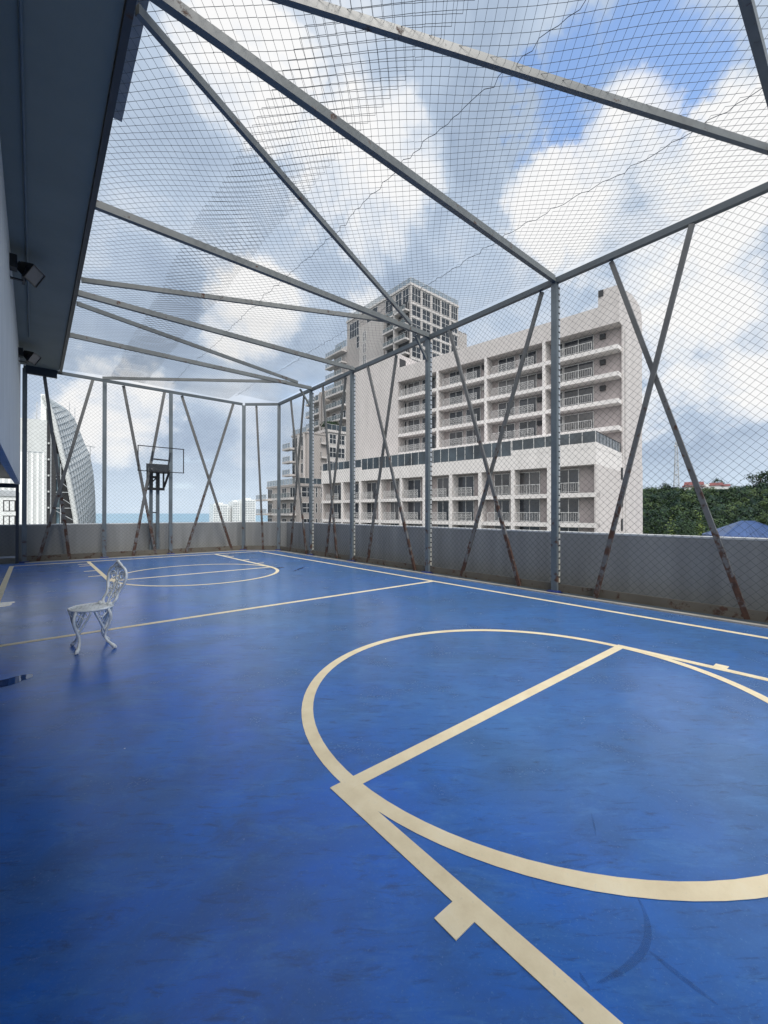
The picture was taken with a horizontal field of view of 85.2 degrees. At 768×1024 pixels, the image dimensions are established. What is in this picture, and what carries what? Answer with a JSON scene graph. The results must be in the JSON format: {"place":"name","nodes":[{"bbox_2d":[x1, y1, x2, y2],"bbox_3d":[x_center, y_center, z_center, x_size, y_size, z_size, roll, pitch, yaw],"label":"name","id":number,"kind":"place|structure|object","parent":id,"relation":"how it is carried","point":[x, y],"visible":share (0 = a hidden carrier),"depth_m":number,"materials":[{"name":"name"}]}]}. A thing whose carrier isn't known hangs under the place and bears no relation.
{"place":"outdoors","nodes":[
{"label":"outdoors","id":0,"kind":"place"},
{"bbox_2d":[0,490,19,524],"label":"white building","id":1,"kind":"structure","parent":0,"point":[12,511],"depth_m":55.74,"materials":[{"name":"concrete"}]},
{"bbox_2d":[3,500,15,510],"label":"window","id":2,"kind":"structure","parent":1,"relation":"in","point":[3,500],"depth_m":55.94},
{"bbox_2d":[96,513,267,522],"bbox_3d":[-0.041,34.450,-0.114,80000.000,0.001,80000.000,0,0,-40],"label":"sea water","id":3,"kind":"structure","parent":0,"point":[178,517],"depth_m":2692.82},
{"bbox_2d":[209,502,227,521],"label":"condo tower","id":4,"kind":"structure","parent":0,"point":[215,516],"depth_m":688.70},
{"bbox_2d":[228,500,240,521],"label":"condo tower","id":5,"kind":"structure","parent":0,"point":[235,505],"depth_m":710.63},
{"bbox_2d":[238,498,255,521],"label":"condo tower","id":6,"kind":"structure","parent":0,"point":[250,518],"depth_m":719.12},
{"bbox_2d":[305,382,349,471],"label":"stepped tower","id":7,"kind":"structure","parent":0,"point":[331,435],"depth_m":96.50,"materials":[{"name":"beige concrete"}]},
{"bbox_2d":[329,433,335,443],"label":"window","id":8,"kind":"structure","parent":7,"relation":"in","point":[331,436],"depth_m":91.74,"materials":[{"name":"grey glass"}]},
{"bbox_2d":[329,447,335,457],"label":"window","id":9,"kind":"structure","parent":7,"relation":"in","point":[333,454],"depth_m":91.79,"materials":[{"name":"grey glass"}]},
{"bbox_2d":[338,448,344,458],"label":"window","id":10,"kind":"structure","parent":7,"relation":"in","point":[341,454],"depth_m":93.21,"materials":[{"name":"grey glass"}]},
{"bbox_2d":[0,551,767,1023],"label":"court floor","id":11,"kind":"structure","parent":0,"point":[188,835],"depth_m":2.13,"materials":[{"name":"blue paint"}]},
{"bbox_2d":[0,602,14,606],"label":"puddle water","id":12,"kind":"structure","parent":11,"relation":"on","point":[3,604],"depth_m":6.60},
{"bbox_2d":[0,674,32,686],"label":"puddle water","id":13,"kind":"structure","parent":11,"relation":"on","point":[10,681],"depth_m":3.61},
{"bbox_2d":[0,0,148,483],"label":"building","id":14,"kind":"structure","parent":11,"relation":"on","point":[57,57],"depth_m":4.94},
{"bbox_2d":[9,252,45,287],"bbox_3d":[-5.874,-3.934,6.796,0.379,0.300,0.545,0,0,-15],"label":"floodlight","id":15,"kind":"object","parent":14,"relation":"attached to","point":[33,275],"visible":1,"depth_m":6.77,"materials":[{"name":"black paint"}]},
{"bbox_2d":[18,347,40,365],"bbox_3d":[-8.991,-3.926,10.512,0.379,0.300,0.545,0,0,-15],"label":"floodlight","id":16,"kind":"object","parent":14,"relation":"attached to","point":[33,358],"visible":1,"depth_m":10.48,"materials":[{"name":"black paint"}]},
{"bbox_2d":[67,560,127,654],"bbox_3d":[-3.114,1.001,4.542,0.538,0.924,0.451,0,0,-40],"label":"garden chair","id":17,"kind":"object","parent":11,"relation":"on","point":[98,606],"visible":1,"depth_m":4.51,"materials":[{"name":"white paint"}]},
{"bbox_2d":[0,551,767,1023],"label":"court markings","id":18,"kind":"object","parent":11,"relation":"on","point":[460,913],"visible":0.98,"depth_m":1.76,"materials":[{"name":"beige paint"}]},
{"bbox_2d":[25,550,767,627],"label":"kerb","id":19,"kind":"structure","parent":11,"relation":"on","point":[673,612],"depth_m":7.75,"materials":[{"name":"concrete"}]},
{"bbox_2d":[0,550,767,624],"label":"gutter floor","id":20,"kind":"structure","parent":0,"point":[750,621],"depth_m":7.49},
{"bbox_2d":[0,483,18,562],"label":"fence","id":21,"kind":"object","parent":20,"relation":"on","point":[9,485],"visible":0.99,"depth_m":12.00,"materials":[{"name":"metal"}]},
{"bbox_2d":[0,522,241,562],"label":"parapet wall","id":22,"kind":"structure","parent":20,"relation":"on","point":[235,529],"depth_m":13.91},
{"bbox_2d":[19,365,242,562],"bbox_3d":[-8.033,-1.379,14.168,6.545,5.768,0.210,0,0,-40],"label":"fence","id":23,"kind":"object","parent":20,"relation":"on","point":[69,555],"visible":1,"depth_m":13.56,"materials":[{"name":"metal"}]},
{"bbox_2d":[137,445,183,554],"bbox_3d":[-7.778,-0.359,14.479,1.430,3.735,0.498,0,0,-40],"label":"basketball hoop","id":24,"kind":"object","parent":20,"relation":"on","point":[159,468],"visible":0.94,"depth_m":14.43,"materials":[{"name":"black paint"}]},
{"bbox_2d":[240,403,281,550],"bbox_3d":[-4.792,-1.368,16.295,1.606,5.768,0.220,0,0,1],"label":"fence","id":25,"kind":"object","parent":20,"relation":"on","point":[278,490],"visible":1,"depth_m":16.31,"materials":[{"name":"metal"}]},
{"bbox_2d":[245,522,286,546],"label":"parapet wall","id":26,"kind":"structure","parent":20,"relation":"on","point":[249,526],"depth_m":16.73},
{"bbox_2d":[278,182,767,622],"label":"fence","id":27,"kind":"object","parent":20,"relation":"on","point":[742,611],"visible":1,"depth_m":7.67,"materials":[{"name":"metal"}]},
{"bbox_2d":[59,0,767,389],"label":"roof frame","id":28,"kind":"object","parent":27,"relation":"on","point":[201,26],"visible":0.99,"depth_m":4.73,"materials":[{"name":"paint"}]},
{"bbox_2d":[63,0,767,400],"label":"roof net","id":29,"kind":"object","parent":28,"relation":"on","point":[125,372],"visible":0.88,"depth_m":5.58,"materials":[{"name":"metal"}]},
{"bbox_2d":[287,522,767,611],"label":"parapet wall","id":30,"kind":"structure","parent":20,"relation":"on","point":[593,546],"depth_m":7.53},
{"bbox_2d":[20,0,767,513],"label":"sky","id":31,"kind":"structure","parent":0,"point":[432,144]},
{"bbox_2d":[325,277,466,390],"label":"stepped tower","id":32,"kind":"structure","parent":0,"point":[399,331],"depth_m":114.81,"materials":[{"name":"beige concrete"}]},
{"bbox_2d":[350,319,358,338],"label":"window","id":33,"kind":"structure","parent":32,"relation":"in","point":[356,323],"depth_m":125.89,"materials":[{"name":"grey glass"}]},
{"bbox_2d":[385,297,392,313],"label":"window","id":34,"kind":"structure","parent":32,"relation":"in","point":[387,309],"depth_m":114.15,"materials":[{"name":"grey glass"}]},
{"bbox_2d":[396,292,401,305],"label":"window","id":35,"kind":"structure","parent":32,"relation":"in","point":[398,303],"depth_m":110.66,"materials":[{"name":"grey glass"}]},
{"bbox_2d":[403,288,408,303],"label":"window","id":36,"kind":"structure","parent":32,"relation":"in","point":[406,294],"depth_m":108.48,"materials":[{"name":"grey glass"}]},
{"bbox_2d":[412,286,420,304],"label":"window","id":37,"kind":"structure","parent":32,"relation":"in","point":[417,300],"depth_m":108.42,"materials":[{"name":"grey glass"}]},
{"bbox_2d":[412,304,420,318],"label":"window","id":38,"kind":"structure","parent":32,"relation":"in","point":[415,310],"depth_m":108.34,"materials":[{"name":"grey glass"}]},
{"bbox_2d":[412,318,420,328],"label":"window","id":39,"kind":"structure","parent":32,"relation":"in","point":[418,323],"depth_m":108.34,"materials":[{"name":"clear glass"}]},
{"bbox_2d":[412,346,420,358],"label":"window","id":40,"kind":"structure","parent":32,"relation":"in","point":[417,350],"depth_m":108.37,"materials":[{"name":"grey glass"}]},
{"bbox_2d":[422,291,429,308],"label":"window","id":41,"kind":"structure","parent":32,"relation":"in","point":[427,299],"depth_m":110.56,"materials":[{"name":"grey glass"}]},
{"bbox_2d":[422,309,429,321],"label":"window","id":42,"kind":"structure","parent":32,"relation":"in","point":[426,315],"depth_m":110.72,"materials":[{"name":"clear glass"}]},
{"bbox_2d":[422,322,429,333],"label":"window","id":43,"kind":"structure","parent":32,"relation":"in","point":[427,327],"depth_m":110.72,"materials":[{"name":"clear glass"}]},
{"bbox_2d":[432,296,439,312],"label":"window","id":44,"kind":"structure","parent":32,"relation":"in","point":[436,308],"depth_m":113.23,"materials":[{"name":"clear glass"}]},
{"bbox_2d":[432,313,439,326],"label":"window","id":45,"kind":"structure","parent":32,"relation":"in","point":[433,315],"depth_m":113.01,"materials":[{"name":"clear glass"}]},
{"bbox_2d":[432,339,439,352],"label":"window","id":46,"kind":"structure","parent":32,"relation":"in","point":[436,348],"depth_m":113.26,"materials":[{"name":"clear glass"}]},
{"bbox_2d":[441,301,448,316],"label":"window","id":47,"kind":"structure","parent":32,"relation":"in","point":[442,306],"depth_m":115.35,"materials":[{"name":"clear glass"}]},
{"bbox_2d":[441,317,448,327],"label":"window","id":48,"kind":"structure","parent":32,"relation":"in","point":[443,320],"depth_m":115.35,"materials":[{"name":"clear glass"}]},
{"bbox_2d":[441,332,448,342],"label":"window","id":49,"kind":"structure","parent":32,"relation":"in","point":[445,339],"depth_m":115.55,"materials":[{"name":"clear glass"}]},
{"bbox_2d":[441,343,448,353],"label":"window","id":50,"kind":"structure","parent":32,"relation":"in","point":[443,346],"depth_m":115.33,"materials":[{"name":"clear glass"}]},
{"bbox_2d":[451,305,456,320],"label":"window","id":51,"kind":"structure","parent":32,"relation":"in","point":[453,312],"depth_m":117.80,"materials":[{"name":"grey glass"}]},
{"bbox_2d":[321,285,642,533],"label":"apartment block","id":52,"kind":"structure","parent":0,"point":[599,513],"depth_m":50.49,"materials":[{"name":"white concrete"}]},
{"bbox_2d":[334,485,340,499],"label":"window","id":53,"kind":"structure","parent":52,"relation":"in","point":[336,486],"depth_m":64.20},
{"bbox_2d":[334,503,340,518],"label":"window","id":54,"kind":"structure","parent":52,"relation":"in","point":[336,509],"depth_m":64.19,"materials":[{"name":"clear glass"}]},
{"bbox_2d":[367,482,376,498],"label":"window","id":55,"kind":"structure","parent":52,"relation":"in","point":[374,486],"depth_m":59.38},
{"bbox_2d":[367,503,376,519],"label":"window","id":56,"kind":"structure","parent":52,"relation":"in","point":[371,505],"depth_m":59.61,"materials":[{"name":"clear glass"}]},
{"bbox_2d":[390,481,398,498],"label":"window","id":57,"kind":"structure","parent":52,"relation":"in","point":[397,482],"depth_m":56.81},
{"bbox_2d":[390,502,398,519],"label":"window","id":58,"kind":"structure","parent":52,"relation":"in","point":[396,508],"depth_m":56.49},
{"bbox_2d":[408,381,419,394],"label":"window","id":59,"kind":"structure","parent":52,"relation":"in","point":[413,384],"depth_m":65.80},
{"bbox_2d":[408,400,419,412],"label":"window","id":60,"kind":"structure","parent":52,"relation":"in","point":[417,402],"depth_m":65.66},
{"bbox_2d":[408,419,419,431],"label":"window","id":61,"kind":"structure","parent":52,"relation":"in","point":[411,422],"depth_m":65.71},
{"bbox_2d":[408,437,419,450],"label":"window","id":62,"kind":"structure","parent":52,"relation":"in","point":[411,442],"depth_m":65.63,"materials":[{"name":"grey glass"}]},
{"bbox_2d":[408,479,420,497],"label":"window","id":63,"kind":"structure","parent":52,"relation":"in","point":[411,486],"depth_m":54.21,"materials":[{"name":"grey glass"}]},
{"bbox_2d":[408,502,420,519],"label":"window","id":64,"kind":"structure","parent":52,"relation":"in","point":[414,504],"depth_m":54.20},
{"bbox_2d":[422,377,435,387],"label":"window","id":65,"kind":"structure","parent":52,"relation":"in","point":[423,381],"depth_m":63.24,"materials":[{"name":"grey glass"}]},
{"bbox_2d":[422,396,435,410],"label":"window","id":66,"kind":"structure","parent":52,"relation":"in","point":[433,398],"depth_m":63.22,"materials":[{"name":"grey glass"}]},
{"bbox_2d":[422,416,435,429],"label":"window","id":67,"kind":"structure","parent":52,"relation":"in","point":[433,417],"depth_m":63.21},
{"bbox_2d":[422,435,435,449],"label":"window","id":68,"kind":"structure","parent":52,"relation":"in","point":[434,436],"depth_m":63.19,"materials":[{"name":"grey glass"}]},
{"bbox_2d":[437,477,448,496],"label":"window","id":69,"kind":"structure","parent":52,"relation":"in","point":[442,482],"depth_m":51.31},
{"bbox_2d":[437,501,448,520],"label":"window","id":70,"kind":"structure","parent":52,"relation":"in","point":[445,506],"depth_m":51.30,"materials":[{"name":"grey glass"}]},
{"bbox_2d":[449,370,462,384],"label":"window","id":71,"kind":"structure","parent":52,"relation":"in","point":[456,373],"depth_m":60.74,"materials":[{"name":"grey glass"}]},
{"bbox_2d":[449,390,462,404],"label":"window","id":72,"kind":"structure","parent":52,"relation":"in","point":[453,394],"depth_m":60.62,"materials":[{"name":"grey glass"}]},
{"bbox_2d":[449,410,462,425],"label":"window","id":73,"kind":"structure","parent":52,"relation":"in","point":[459,412],"depth_m":60.51,"materials":[{"name":"grey glass"}]},
{"bbox_2d":[449,431,462,445],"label":"window","id":74,"kind":"structure","parent":52,"relation":"in","point":[459,435],"depth_m":60.49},
{"bbox_2d":[458,476,473,496],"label":"window","id":75,"kind":"structure","parent":52,"relation":"in","point":[470,480],"depth_m":49.16,"materials":[{"name":"grey glass"}]},
{"bbox_2d":[458,500,473,520],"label":"window","id":76,"kind":"structure","parent":52,"relation":"in","point":[468,508],"depth_m":49.14,"materials":[{"name":"grey glass"}]},
{"bbox_2d":[466,365,480,379],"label":"window","id":77,"kind":"structure","parent":52,"relation":"in","point":[475,368],"depth_m":58.63,"materials":[{"name":"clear glass"}]},
{"bbox_2d":[466,386,480,401],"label":"window","id":78,"kind":"structure","parent":52,"relation":"in","point":[478,389],"depth_m":58.44,"materials":[{"name":"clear glass"}]},
{"bbox_2d":[466,407,480,422],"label":"window","id":79,"kind":"structure","parent":52,"relation":"in","point":[477,410],"depth_m":58.43,"materials":[{"name":"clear glass"}]},
{"bbox_2d":[466,429,480,443],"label":"window","id":80,"kind":"structure","parent":52,"relation":"in","point":[471,433],"depth_m":58.95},
{"bbox_2d":[494,473,509,494],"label":"window","id":81,"kind":"structure","parent":52,"relation":"in","point":[506,478],"depth_m":46.07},
{"bbox_2d":[494,500,509,521],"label":"window","id":82,"kind":"structure","parent":52,"relation":"in","point":[506,507],"depth_m":45.94,"materials":[{"name":"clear glass"}]},
{"bbox_2d":[498,356,514,372],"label":"window","id":83,"kind":"structure","parent":52,"relation":"in","point":[508,359],"depth_m":55.27,"materials":[{"name":"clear glass"}]},
{"bbox_2d":[498,378,514,394],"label":"window","id":84,"kind":"structure","parent":52,"relation":"in","point":[502,383],"depth_m":55.31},
{"bbox_2d":[498,401,514,417],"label":"window","id":85,"kind":"structure","parent":52,"relation":"in","point":[500,406],"depth_m":55.52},
{"bbox_2d":[498,423,514,439],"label":"window","id":86,"kind":"structure","parent":52,"relation":"in","point":[512,426],"depth_m":55.05,"materials":[{"name":"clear glass"}]},
{"bbox_2d":[519,350,536,366],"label":"window","id":87,"kind":"structure","parent":52,"relation":"in","point":[534,352],"depth_m":53.18,"materials":[{"name":"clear glass"}]},
{"bbox_2d":[519,373,536,390],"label":"window","id":88,"kind":"structure","parent":52,"relation":"in","point":[527,376],"depth_m":53.25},
{"bbox_2d":[519,397,536,413],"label":"window","id":89,"kind":"structure","parent":52,"relation":"in","point":[521,403],"depth_m":53.33,"materials":[{"name":"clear glass"}]},
{"bbox_2d":[519,420,536,437],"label":"window","id":90,"kind":"structure","parent":52,"relation":"in","point":[528,423],"depth_m":53.32,"materials":[{"name":"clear glass"}]},
{"bbox_2d":[519,471,539,494],"bbox_3d":[15.368,-3.016,44.054,2.280,2.420,0.070,0,0,42],"label":"window","id":91,"kind":"structure","parent":52,"relation":"in","point":[521,475],"depth_m":44.02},
{"bbox_2d":[519,499,539,521],"bbox_3d":[15.365,-0.156,44.044,2.280,2.420,0.070,0,0,42],"label":"window","id":92,"kind":"structure","parent":52,"relation":"in","point":[533,507],"depth_m":43.99,"materials":[{"name":"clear glass"}]},
{"bbox_2d":[519,526,539,529],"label":"window","id":93,"kind":"structure","parent":52,"relation":"in","point":[520,527],"depth_m":44.01,"materials":[{"name":"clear glass"}]},
{"bbox_2d":[560,469,578,492],"bbox_3d":[18.311,-3.021,41.404,2.000,2.420,0.070,0,0,42],"label":"window","id":94,"kind":"structure","parent":52,"relation":"in","point":[568,475],"depth_m":41.34,"materials":[{"name":"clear glass"}]},
{"bbox_2d":[560,498,578,522],"bbox_3d":[18.308,-0.161,41.395,2.000,2.420,0.070,0,0,42],"label":"window","id":95,"kind":"structure","parent":52,"relation":"in","point":[572,505],"depth_m":41.33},
{"bbox_2d":[560,527,578,531],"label":"window","id":96,"kind":"structure","parent":52,"relation":"in","point":[561,528],"depth_m":41.28,"materials":[{"name":"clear glass"}]},
{"bbox_2d":[564,335,593,356],"bbox_3d":[22.965,-19.315,49.302,3.350,2.250,0.070,0,0,42],"label":"window","id":97,"kind":"structure","parent":52,"relation":"in","point":[578,341],"depth_m":49.23,"materials":[{"name":"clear glass"}]},
{"bbox_2d":[564,360,593,381],"bbox_3d":[22.961,-16.385,49.292,3.350,2.250,0.070,0,0,42],"label":"window","id":98,"kind":"structure","parent":52,"relation":"in","point":[590,363],"depth_m":49.22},
{"bbox_2d":[564,386,593,406],"bbox_3d":[22.958,-13.445,49.282,3.350,2.250,0.070,0,0,42],"label":"window","id":99,"kind":"structure","parent":52,"relation":"in","point":[568,394],"depth_m":49.22,"materials":[{"name":"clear glass"}]},
{"bbox_2d":[564,411,593,431],"bbox_3d":[22.954,-10.505,49.273,3.350,2.250,0.070,0,0,42],"label":"window","id":100,"kind":"structure","parent":52,"relation":"in","point":[579,416],"depth_m":49.20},
{"bbox_2d":[702,521,767,537],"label":"house","id":101,"kind":"structure","parent":0,"point":[749,530],"depth_m":45.41,"materials":[{"name":"blue metal"}]},
{"bbox_3d":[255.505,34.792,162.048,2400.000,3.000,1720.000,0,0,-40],"label":"city ground","id":102,"kind":"structure","parent":0,"visible":0},
{"bbox_2d":[0,394,95,523],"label":"curved tower","id":103,"kind":"structure","parent":102,"relation":"on","point":[73,463],"depth_m":88.76,"materials":[{"name":"metal"}]},
{"bbox_2d":[256,477,321,522],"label":"stepped tower","id":104,"kind":"structure","parent":102,"relation":"on","point":[288,513],"depth_m":85.66,"materials":[{"name":"beige concrete"}]},
{"bbox_2d":[301,486,308,496],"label":"window","id":105,"kind":"structure","parent":104,"relation":"in","point":[303,489],"depth_m":83.78,"materials":[{"name":"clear glass"}]},
{"bbox_2d":[302,503,308,512],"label":"window","id":106,"kind":"structure","parent":104,"relation":"in","point":[306,505],"depth_m":83.98,"materials":[{"name":"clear glass"}]},
{"bbox_2d":[282,426,325,483],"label":"stepped tower","id":107,"kind":"structure","parent":102,"relation":"on","point":[317,450],"depth_m":89.62,"materials":[{"name":"beige concrete"}]},
{"bbox_2d":[643,508,670,534],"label":"tree","id":108,"kind":"object","parent":102,"relation":"on","point":[660,528],"visible":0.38,"depth_m":125.55,"materials":[{"name":"green plant"}]},
{"bbox_2d":[652,515,680,534],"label":"tree","id":109,"kind":"object","parent":102,"relation":"on","point":[671,527],"visible":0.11,"depth_m":130.95,"materials":[{"name":"green plant"}]},
{"bbox_2d":[657,510,695,534],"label":"tree","id":110,"kind":"object","parent":102,"relation":"on","point":[678,526],"visible":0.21,"depth_m":135.43,"materials":[{"name":"green plant"}]},
{"bbox_2d":[671,511,700,535],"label":"tree","id":111,"kind":"object","parent":102,"relation":"on","point":[688,527],"visible":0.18,"depth_m":141.57,"materials":[{"name":"green plant"}]},
{"bbox_2d":[694,510,708,535],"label":"tree","id":112,"kind":"object","parent":102,"relation":"on","point":[700,525],"visible":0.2,"depth_m":148.03,"materials":[{"name":"green plant"}]},
{"bbox_3d":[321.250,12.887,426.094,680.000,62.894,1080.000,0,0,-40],"label":"hill terrain","id":113,"kind":"structure","parent":0,"visible":0},
{"bbox_2d":[643,480,767,535],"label":"forest","id":114,"kind":"object","parent":113,"relation":"on","point":[655,503],"visible":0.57,"depth_m":333.70,"materials":[{"name":"green plant"}]},
{"bbox_2d":[673,441,679,488],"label":"radio mast","id":115,"kind":"object","parent":114,"relation":"on","point":[676,474],"visible":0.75,"depth_m":433.51,"materials":[{"name":"metal"}]},
{"bbox_2d":[682,481,730,489],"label":"red-roofed house","id":116,"kind":"structure","parent":114,"relation":"on","point":[717,485],"depth_m":407.54,"materials":[{"name":"red tile"}]},
{"bbox_2d":[740,471,767,482],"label":"tree","id":117,"kind":"object","parent":113,"relation":"on","point":[762,475],"visible":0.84,"depth_m":383.19,"materials":[{"name":"green plant"}]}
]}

